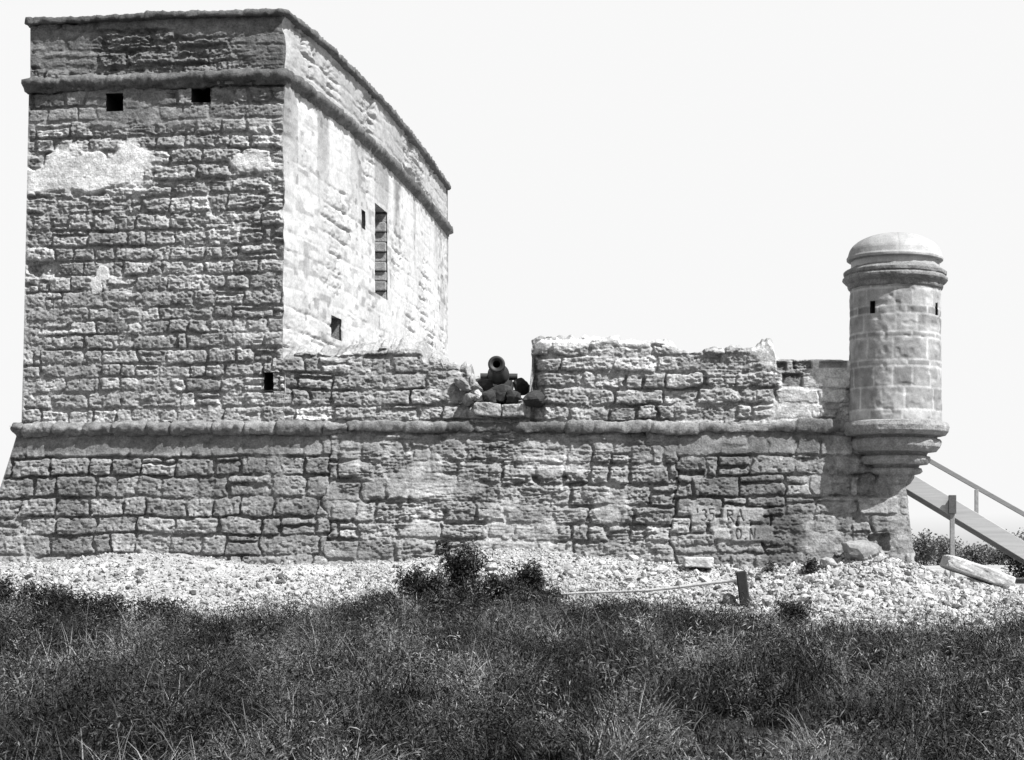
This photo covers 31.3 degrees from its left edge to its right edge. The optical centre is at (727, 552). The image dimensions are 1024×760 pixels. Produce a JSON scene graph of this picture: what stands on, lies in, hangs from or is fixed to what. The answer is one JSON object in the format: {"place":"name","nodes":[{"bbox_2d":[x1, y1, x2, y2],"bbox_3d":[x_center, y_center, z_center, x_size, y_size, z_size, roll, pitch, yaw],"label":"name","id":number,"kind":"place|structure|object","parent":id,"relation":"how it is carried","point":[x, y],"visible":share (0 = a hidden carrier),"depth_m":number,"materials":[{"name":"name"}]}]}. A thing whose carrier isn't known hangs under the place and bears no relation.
{"place":"outdoors","nodes":[
{"label":"outdoors","id":0,"kind":"place"},
{"bbox_2d":[0,549,1023,759],"bbox_3d":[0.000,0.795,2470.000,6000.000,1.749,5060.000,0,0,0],"label":"ground","id":1,"kind":"structure","parent":0,"point":[1019,581],"depth_m":28.67,"materials":[{"name":"grey gravel"}]},
{"bbox_2d":[0,571,43,610],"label":"shrub","id":2,"kind":"object","parent":1,"relation":"on","point":[3,585],"visible":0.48,"depth_m":27.22,"materials":[{"name":"black plant"}]},
{"bbox_2d":[12,581,96,617],"bbox_3d":[-9.939,0.717,26.508,1.118,0.606,1.204,0,0,0],"label":"shrub","id":3,"kind":"object","parent":1,"relation":"on","point":[45,595],"visible":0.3,"depth_m":26.34,"materials":[{"name":"black plant"}]},
{"bbox_2d":[49,585,141,628],"bbox_3d":[-9.063,0.801,26.067,1.225,0.667,1.440,0,0,0],"label":"shrub","id":4,"kind":"object","parent":1,"relation":"on","point":[102,602],"visible":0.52,"depth_m":25.86,"materials":[{"name":"black plant"}]},
{"bbox_2d":[125,593,196,625],"bbox_3d":[-8.057,0.841,25.648,0.930,0.589,1.137,0,0,0],"label":"shrub","id":5,"kind":"object","parent":1,"relation":"on","point":[162,606],"visible":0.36,"depth_m":25.55,"materials":[{"name":"black plant"}]},
{"bbox_2d":[205,564,218,568],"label":"fallen stone","id":6,"kind":"object","parent":1,"relation":"on","point":[212,566],"visible":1,"depth_m":29.23,"materials":[{"name":"white stone"}]},
{"bbox_2d":[355,587,408,610],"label":"shrub","id":7,"kind":"object","parent":1,"relation":"on","point":[383,598],"visible":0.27,"depth_m":26.90,"materials":[{"name":"black plant"}]},
{"bbox_2d":[389,561,459,602],"bbox_3d":[-4.583,0.455,27.298,1.027,0.665,1.006,0,0,0],"label":"shrub","id":8,"kind":"object","parent":1,"relation":"on","point":[407,580],"visible":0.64,"depth_m":27.15,"materials":[{"name":"black plant"}]},
{"bbox_2d":[411,579,492,616],"bbox_3d":[-4.040,0.681,26.754,1.277,0.588,1.144,0,0,0],"label":"shrub","id":9,"kind":"object","parent":1,"relation":"on","point":[460,593],"visible":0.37,"depth_m":26.55,"materials":[{"name":"black plant"}]},
{"bbox_2d":[0,334,914,567],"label":"fort wall","id":10,"kind":"structure","parent":1,"relation":"on","point":[664,450],"depth_m":29.96,"materials":[{"name":"stone"}]},
{"bbox_2d":[10,8,452,437],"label":"stone tower","id":11,"kind":"structure","parent":10,"relation":"on","point":[224,208],"depth_m":30.35,"materials":[{"name":"grey stone"}]},
{"bbox_2d":[374,203,386,299],"bbox_3d":[-7.351,-5.975,35.929,0.948,1.813,1.189,0,0,0],"label":"window","id":12,"kind":"structure","parent":11,"relation":"in","point":[380,249],"depth_m":36.43,"materials":[{"name":"stone"}]},
{"bbox_2d":[454,377,469,390],"bbox_3d":[-4.405,-2.801,29.989,0.279,0.244,0.199,0,0,0],"label":"broken stone","id":13,"kind":"object","parent":10,"relation":"on","point":[461,383],"visible":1,"depth_m":29.92,"materials":[{"name":"grey stone"}]},
{"bbox_2d":[462,393,475,406],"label":"broken stone","id":14,"kind":"object","parent":10,"relation":"on","point":[468,398],"visible":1,"depth_m":29.88,"materials":[{"name":"grey stone"}]},
{"bbox_2d":[466,390,476,403],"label":"loose stone","id":15,"kind":"object","parent":10,"relation":"on","point":[473,392],"visible":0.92,"depth_m":29.96,"materials":[{"name":"grey stone"}]},
{"bbox_2d":[466,379,482,392],"bbox_3d":[-4.223,-2.754,30.124,0.338,0.268,0.227,0,0,-27],"label":"broken stone","id":16,"kind":"object","parent":10,"relation":"on","point":[475,385],"visible":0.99,"depth_m":30.04,"materials":[{"name":"white stone"}]},
{"bbox_2d":[476,378,493,391],"bbox_3d":[-4.207,-2.777,30.464,0.514,0.349,0.367,0,0,0],"label":"loose stone","id":17,"kind":"object","parent":10,"relation":"on","point":[485,384],"visible":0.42,"depth_m":30.34,"materials":[{"name":"grey stone"}]},
{"bbox_2d":[473,402,501,417],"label":"sill block","id":18,"kind":"structure","parent":10,"relation":"on","point":[489,409],"depth_m":29.84,"materials":[{"name":"stone"}]},
{"bbox_2d":[482,389,495,402],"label":"loose stone","id":19,"kind":"object","parent":18,"relation":"on","point":[489,395],"visible":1,"depth_m":29.90,"materials":[{"name":"grey stone"}]},
{"bbox_2d":[480,356,517,388],"bbox_3d":[-3.968,-2.735,31.355,1.040,1.112,2.503,0,0,-5],"label":"cannon","id":20,"kind":"object","parent":10,"relation":"on","point":[498,373],"visible":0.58,"depth_m":30.67,"materials":[{"name":"metal"}]},
{"bbox_2d":[489,384,512,404],"bbox_3d":[-3.808,-2.637,30.114,0.455,0.351,0.286,0,0,17],"label":"loose stone","id":21,"kind":"object","parent":10,"relation":"on","point":[501,393],"visible":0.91,"depth_m":29.99,"materials":[{"name":"grey stone"}]},
{"bbox_2d":[506,389,520,403],"bbox_3d":[-3.568,-2.612,30.083,0.248,0.277,0.470,0,0,0],"label":"loose stone","id":22,"kind":"object","parent":10,"relation":"on","point":[513,396],"visible":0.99,"depth_m":29.91,"materials":[{"name":"grey stone"}]},
{"bbox_2d":[501,404,526,417],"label":"sill block","id":23,"kind":"structure","parent":10,"relation":"on","point":[513,410],"depth_m":29.84,"materials":[{"name":"stone"}]},
{"bbox_2d":[513,378,529,395],"bbox_3d":[-3.492,-2.817,30.609,0.289,0.301,0.437,0,0,0],"label":"loose stone","id":24,"kind":"object","parent":10,"relation":"on","point":[521,386],"visible":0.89,"depth_m":30.51,"materials":[{"name":"black stone"}]},
{"bbox_2d":[523,390,544,407],"bbox_3d":[-3.214,-2.559,29.946,0.285,0.290,0.475,0,0,37],"label":"loose stone","id":25,"kind":"object","parent":10,"relation":"on","point":[535,398],"visible":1,"depth_m":29.86,"materials":[{"name":"grey stone"}]},
{"bbox_2d":[842,232,949,485],"bbox_3d":[2.804,-3.160,30.075,1.799,4.320,1.789,0,0,0],"label":"sentry turret","id":26,"kind":"object","parent":10,"relation":"attached to","point":[896,426],"visible":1,"depth_m":29.43,"materials":[{"name":"stone"}]},
{"bbox_2d":[434,535,492,592],"bbox_3d":[-4.066,0.181,27.814,0.856,0.926,0.912,0,0,0],"label":"shrub","id":27,"kind":"object","parent":1,"relation":"on","point":[463,566],"visible":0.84,"depth_m":27.70,"materials":[{"name":"black plant"}]},
{"bbox_2d":[486,564,496,570],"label":"fallen stone","id":28,"kind":"object","parent":1,"relation":"on","point":[492,566],"visible":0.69,"depth_m":28.63,"materials":[{"name":"white stone"}]},
{"bbox_2d":[462,567,526,607],"bbox_3d":[-3.494,0.533,27.075,1.072,0.648,1.267,0,0,0],"label":"shrub","id":29,"kind":"object","parent":1,"relation":"on","point":[497,583],"visible":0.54,"depth_m":26.86,"materials":[{"name":"black plant"}]},
{"bbox_2d":[487,571,501,575],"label":"fallen stone","id":30,"kind":"object","parent":1,"relation":"on","point":[490,572],"visible":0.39,"depth_m":28.43,"materials":[{"name":"white stone"}]},
{"bbox_2d":[0,556,1023,759],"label":"grass","id":31,"kind":"structure","parent":1,"relation":"on","point":[148,690],"depth_m":15.44,"materials":[{"name":"grey plant"}]},
{"bbox_2d":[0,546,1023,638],"bbox_3d":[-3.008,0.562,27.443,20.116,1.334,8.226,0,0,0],"label":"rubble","id":32,"kind":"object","parent":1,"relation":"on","point":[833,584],"visible":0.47,"depth_m":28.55,"materials":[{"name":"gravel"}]},
{"bbox_2d":[683,557,713,567],"bbox_3d":[-0.468,0.161,29.308,0.512,0.187,0.345,0,0,0],"label":"stone block","id":33,"kind":"object","parent":32,"relation":"on","point":[702,562],"depth_m":29.16,"materials":[{"name":"white stone"}]},
{"bbox_2d":[723,593,736,604],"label":"plant","id":34,"kind":"object","parent":32,"relation":"on","point":[733,600],"visible":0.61,"depth_m":27.62,"materials":[{"name":"grey plant"}]},
{"bbox_2d":[761,559,779,572],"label":"weed plant","id":35,"kind":"object","parent":32,"relation":"in","point":[768,565],"visible":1,"depth_m":29.27,"materials":[{"name":"grey plant"}]},
{"bbox_2d":[800,553,823,573],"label":"weed plant","id":36,"kind":"object","parent":32,"relation":"in","point":[810,566],"visible":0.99,"depth_m":29.09,"materials":[{"name":"grey plant"}]},
{"bbox_2d":[820,557,837,568],"bbox_3d":[1.655,0.192,29.304,0.315,0.244,0.233,0,0,0],"label":"fallen stone","id":37,"kind":"object","parent":32,"relation":"on","point":[825,561],"visible":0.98,"depth_m":29.23,"materials":[{"name":"white stone"}]},
{"bbox_2d":[841,540,878,560],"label":"boulder","id":38,"kind":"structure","parent":32,"relation":"on","point":[858,550],"depth_m":29.25,"materials":[{"name":"stone"}]},
{"bbox_2d":[940,555,1015,587],"bbox_3d":[4.222,0.334,30.404,1.215,0.594,0.648,0,0,-6],"label":"stone slab","id":39,"kind":"object","parent":32,"relation":"on","point":[974,571],"depth_m":30.11,"materials":[{"name":"white stone"}]},
{"bbox_2d":[508,558,550,596],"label":"shrub","id":40,"kind":"object","parent":1,"relation":"on","point":[535,574],"visible":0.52,"depth_m":27.11,"materials":[{"name":"black plant"}]},
{"bbox_2d":[515,581,569,611],"bbox_3d":[-2.738,0.691,26.831,0.998,0.551,1.028,0,0,0],"label":"shrub","id":41,"kind":"object","parent":1,"relation":"on","point":[547,594],"visible":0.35,"depth_m":26.66,"materials":[{"name":"black plant"}]},
{"bbox_2d":[586,573,592,579],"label":"fallen stone","id":42,"kind":"object","parent":1,"relation":"on","point":[589,576],"visible":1,"depth_m":28.54,"materials":[{"name":"white stone"}]},
{"bbox_2d":[591,592,650,616],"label":"shrub","id":43,"kind":"object","parent":1,"relation":"on","point":[615,605],"visible":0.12,"depth_m":26.22,"materials":[{"name":"black plant"}]},
{"bbox_2d":[654,565,668,573],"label":"fallen stone","id":44,"kind":"object","parent":1,"relation":"on","point":[662,569],"visible":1,"depth_m":28.98,"materials":[{"name":"white stone"}]},
{"bbox_2d":[699,576,711,581],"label":"fallen stone","id":45,"kind":"object","parent":1,"relation":"on","point":[704,578],"visible":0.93,"depth_m":28.83,"materials":[{"name":"white stone"}]},
{"bbox_2d":[716,587,727,591],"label":"fallen stone","id":46,"kind":"object","parent":1,"relation":"on","point":[722,589],"visible":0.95,"depth_m":28.36,"materials":[{"name":"white stone"}]},
{"bbox_2d":[736,571,750,606],"bbox_3d":[0.245,0.577,27.600,0.228,0.605,0.200,0,0,0],"label":"wooden post","id":47,"kind":"object","parent":1,"relation":"on","point":[742,582],"visible":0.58,"depth_m":27.50,"materials":[{"name":"grey wood"}]},
{"bbox_2d":[561,579,735,594],"bbox_3d":[-1.217,0.526,27.479,2.705,0.253,0.052,0,0,-1],"label":"wooden pole","id":48,"kind":"object","parent":47,"relation":"on","point":[679,586],"visible":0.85,"depth_m":27.46,"materials":[{"name":"grey wood"}]},
{"bbox_2d":[761,595,777,603],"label":"fallen stone","id":49,"kind":"object","parent":1,"relation":"on","point":[767,598],"visible":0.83,"depth_m":27.77,"materials":[{"name":"white stone"}]},
{"bbox_2d":[772,580,783,585],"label":"fallen stone","id":50,"kind":"object","parent":1,"relation":"on","point":[778,582],"visible":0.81,"depth_m":28.62,"materials":[{"name":"white stone"}]},
{"bbox_2d":[774,574,785,578],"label":"fallen stone","id":51,"kind":"object","parent":1,"relation":"on","point":[781,576],"visible":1,"depth_m":28.93,"materials":[{"name":"white stone"}]},
{"bbox_2d":[772,593,816,626],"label":"shrub","id":52,"kind":"object","parent":1,"relation":"on","point":[794,610],"visible":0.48,"depth_m":25.97,"materials":[{"name":"black plant"}]},
{"bbox_2d":[797,594,811,601],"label":"fallen stone","id":53,"kind":"object","parent":1,"relation":"on","point":[802,597],"visible":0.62,"depth_m":27.64,"materials":[{"name":"white stone"}]},
{"bbox_2d":[851,618,879,622],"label":"stone","id":54,"kind":"object","parent":1,"relation":"on","point":[863,620],"visible":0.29,"depth_m":26.25,"materials":[{"name":"white stone"}]},
{"bbox_2d":[879,582,889,586],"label":"fallen stone","id":55,"kind":"object","parent":1,"relation":"on","point":[883,584],"visible":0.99,"depth_m":28.15,"materials":[{"name":"white stone"}]},
{"bbox_2d":[919,592,933,598],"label":"fallen stone","id":56,"kind":"object","parent":1,"relation":"on","point":[924,595],"visible":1,"depth_m":27.80,"materials":[{"name":"white stone"}]},
{"bbox_2d":[911,528,946,565],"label":"bush","id":57,"kind":"object","parent":1,"relation":"on","point":[922,542],"visible":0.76,"depth_m":59.86,"materials":[{"name":"grey plant"}]},
{"bbox_2d":[925,601,937,605],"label":"fallen stone","id":58,"kind":"object","parent":1,"relation":"on","point":[930,602],"visible":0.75,"depth_m":27.18,"materials":[{"name":"white stone"}]},
{"bbox_2d":[926,533,963,564],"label":"bush","id":59,"kind":"object","parent":1,"relation":"on","point":[944,547],"visible":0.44,"depth_m":61.77,"materials":[{"name":"grey plant"}]},
{"bbox_2d":[906,459,1023,577],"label":"wooden staircase","id":60,"kind":"structure","parent":1,"relation":"on","point":[954,512],"depth_m":32.97,"materials":[{"name":"grey wood"}]},
{"bbox_2d":[955,541,997,564],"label":"bush","id":61,"kind":"object","parent":1,"relation":"on","point":[971,554],"visible":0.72,"depth_m":65.62,"materials":[{"name":"grey plant"}]},
{"bbox_2d":[977,542,1009,564],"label":"bush","id":62,"kind":"object","parent":1,"relation":"on","point":[994,561],"visible":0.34,"depth_m":67.72,"materials":[{"name":"black plant"}]},
{"bbox_2d":[991,530,1023,564],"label":"bush","id":63,"kind":"object","parent":1,"relation":"on","point":[1004,553],"visible":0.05,"depth_m":64.09,"materials":[{"name":"black plant"}]},
{"bbox_2d":[992,528,1023,577],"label":"shrub","id":64,"kind":"object","parent":1,"relation":"on","point":[1017,566],"visible":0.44,"depth_m":34.87,"materials":[{"name":"black plant"}]},
{"bbox_2d":[0,0,1023,552],"label":"sky","id":65,"kind":"structure","parent":0,"point":[695,175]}
]}

